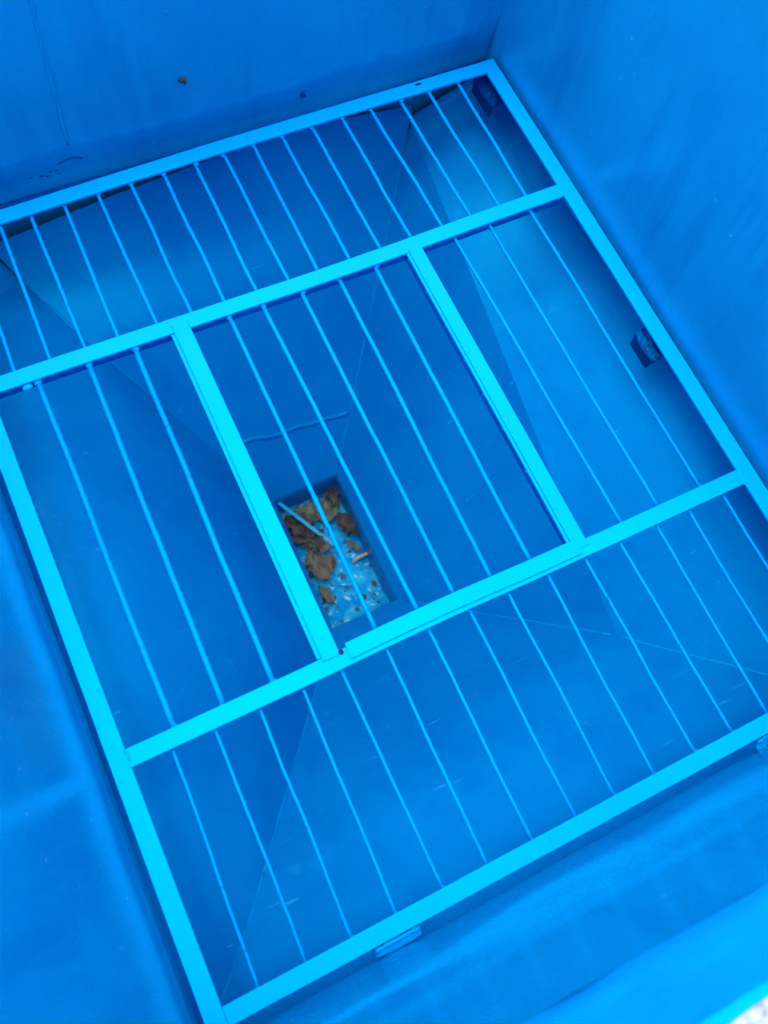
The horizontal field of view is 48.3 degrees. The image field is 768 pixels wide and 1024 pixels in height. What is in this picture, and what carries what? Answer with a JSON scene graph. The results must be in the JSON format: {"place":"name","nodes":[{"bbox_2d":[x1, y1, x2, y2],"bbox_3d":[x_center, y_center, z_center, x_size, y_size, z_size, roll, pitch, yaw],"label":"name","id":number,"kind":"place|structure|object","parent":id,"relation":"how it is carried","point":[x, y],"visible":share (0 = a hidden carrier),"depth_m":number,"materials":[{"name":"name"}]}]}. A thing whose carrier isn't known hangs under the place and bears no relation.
{"place":"outdoors","nodes":[
{"label":"outdoors","id":0,"kind":"place"},
{"bbox_2d":[261,745,767,1023],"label":"wall","id":1,"kind":"structure","parent":0,"point":[657,914],"depth_m":0.77,"materials":[{"name":"blue paint"}]},
{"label":"ground","id":2,"kind":"structure","parent":0,"visible":0},
{"bbox_2d":[0,488,197,1023],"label":"wall","id":3,"kind":"structure","parent":2,"relation":"on","point":[83,939],"depth_m":0.91,"materials":[{"name":"blue paint"}]},
{"bbox_2d":[0,79,767,1023],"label":"hopper","id":4,"kind":"object","parent":3,"relation":"attached to","point":[136,707],"visible":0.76,"depth_m":1.50,"materials":[{"name":"blue paint"}]},
{"bbox_2d":[284,512,314,543],"bbox_3d":[-0.190,0.043,1.932,0.068,0.031,0.086,-4,71,-7],"label":"dry leaf","id":5,"kind":"object","parent":4,"relation":"in","point":[294,526],"visible":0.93,"depth_m":1.94,"materials":[{"name":"brown plant"}]},
{"bbox_2d":[277,502,333,545],"bbox_3d":[-0.187,0.017,1.922,0.182,0.053,0.009,33,71,6],"label":"broken strip","id":6,"kind":"object","parent":4,"relation":"in","point":[299,518],"visible":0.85,"depth_m":1.92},
{"bbox_2d":[292,501,325,520],"bbox_3d":[-0.177,-0.003,1.956,0.084,0.017,0.052,36,72,7],"label":"dry leaf","id":7,"kind":"object","parent":4,"relation":"in","point":[309,510],"visible":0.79,"depth_m":1.96,"materials":[{"name":"brown plant"}]},
{"bbox_2d":[298,523,323,559],"bbox_3d":[-0.162,0.061,1.928,0.056,0.027,0.079,-37,78,-16],"label":"dry leaf","id":8,"kind":"object","parent":4,"relation":"in","point":[305,535],"visible":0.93,"depth_m":1.93,"materials":[{"name":"brown plant"}]},
{"bbox_2d":[304,549,332,586],"bbox_3d":[-0.142,0.122,1.909,0.087,0.034,0.059,23,70,3],"label":"dry leaf","id":9,"kind":"object","parent":4,"relation":"in","point":[317,568],"visible":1,"depth_m":1.91,"materials":[{"name":"brown plant"}]},
{"bbox_2d":[309,538,336,552],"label":"dry leaf","id":10,"kind":"object","parent":4,"relation":"in","point":[325,546],"visible":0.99,"depth_m":1.93,"materials":[{"name":"brown plant"}]},
{"bbox_2d":[315,495,337,531],"bbox_3d":[-0.130,0.001,1.957,0.054,0.024,0.080,-16,73,-11],"label":"dry leaf","id":11,"kind":"object","parent":4,"relation":"in","point":[329,509],"visible":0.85,"depth_m":1.96,"materials":[{"name":"brown plant"}]},
{"bbox_2d":[318,586,339,608],"bbox_3d":[-0.122,0.189,1.898,0.026,0.011,0.071,-42,79,-17],"label":"dry leaf","id":12,"kind":"object","parent":4,"relation":"in","point":[326,594],"visible":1,"depth_m":1.90,"materials":[{"name":"brown plant"}]},
{"bbox_2d":[322,553,337,580],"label":"dry leaf","id":13,"kind":"object","parent":4,"relation":"in","point":[334,560],"visible":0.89,"depth_m":1.93,"materials":[{"name":"brown plant"}]},
{"bbox_2d":[282,495,379,603],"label":"leaf crumbs","id":14,"kind":"object","parent":4,"relation":"on","point":[373,583],"visible":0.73,"depth_m":1.93,"materials":[{"name":"brown plant"}]},
{"bbox_2d":[324,486,340,516],"bbox_3d":[-0.119,-0.030,1.967,0.044,0.020,0.074,18,70,1],"label":"dry leaf","id":15,"kind":"object","parent":4,"relation":"in","point":[333,492],"visible":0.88,"depth_m":1.97,"materials":[{"name":"brown plant"}]},
{"bbox_2d":[336,512,358,534],"bbox_3d":[-0.074,0.029,1.949,0.087,0.024,0.050,14,70,-1],"label":"dry leaf","id":16,"kind":"object","parent":4,"relation":"in","point":[345,522],"visible":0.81,"depth_m":1.95,"materials":[{"name":"brown plant"}]},
{"bbox_2d":[346,540,363,552],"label":"dry leaf","id":17,"kind":"object","parent":4,"relation":"in","point":[354,545],"visible":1,"depth_m":1.94,"materials":[{"name":"brown plant"}]},
{"bbox_2d":[352,552,367,562],"bbox_3d":[-0.049,0.099,1.936,0.056,0.010,0.011,-28,76,-14],"label":"stick","id":18,"kind":"object","parent":4,"relation":"in","point":[357,558],"visible":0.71,"depth_m":1.93,"materials":[{"name":"brown wood"}]},
{"bbox_2d":[0,0,503,266],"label":"back wall","id":19,"kind":"structure","parent":2,"relation":"on","point":[90,90],"depth_m":1.30,"materials":[{"name":"blue paint"}]},
{"bbox_2d":[177,77,186,84],"bbox_3d":[-0.301,-0.640,1.271,0.014,0.013,0.006,-23,75,-13],"label":"grit lump","id":20,"kind":"object","parent":19,"relation":"attached to","point":[181,80],"visible":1,"depth_m":1.27,"materials":[{"name":"brown soil"}]},
{"bbox_2d":[484,0,767,489],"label":"wall","id":21,"kind":"structure","parent":2,"relation":"on","point":[649,118],"depth_m":1.23,"materials":[{"name":"blue paint"}]},
{"bbox_2d":[0,58,767,1023],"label":"floor grate","id":22,"kind":"object","parent":21,"relation":"attached to","point":[328,654],"visible":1,"depth_m":1.22,"materials":[{"name":"blue metal"}]},
{"bbox_2d":[373,924,421,958],"bbox_3d":[0.015,0.530,1.061,0.064,0.045,0.019,-23,75,-13],"label":"support bracket","id":23,"kind":"object","parent":22,"relation":"attached to","point":[399,941],"visible":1,"depth_m":1.05,"materials":[{"name":"blue paint"}]},
{"bbox_2d":[471,74,502,116],"bbox_3d":[0.186,-0.748,1.528,0.030,0.045,0.074,-23,75,-13],"label":"support bracket","id":24,"kind":"object","parent":22,"relation":"attached to","point":[486,94],"visible":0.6,"depth_m":1.52,"materials":[{"name":"blue paint"}]},
{"bbox_2d":[630,328,663,367],"bbox_3d":[0.428,-0.266,1.385,0.030,0.045,0.059,-23,75,-13],"label":"support bracket","id":25,"kind":"object","parent":22,"relation":"attached to","point":[645,348],"visible":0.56,"depth_m":1.38,"materials":[{"name":"blue paint"}]},
{"bbox_2d":[746,734,767,750],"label":"support bracket","id":26,"kind":"object","parent":22,"relation":"attached to","point":[760,743],"visible":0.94,"depth_m":1.17,"materials":[{"name":"blue paint"}]}
]}

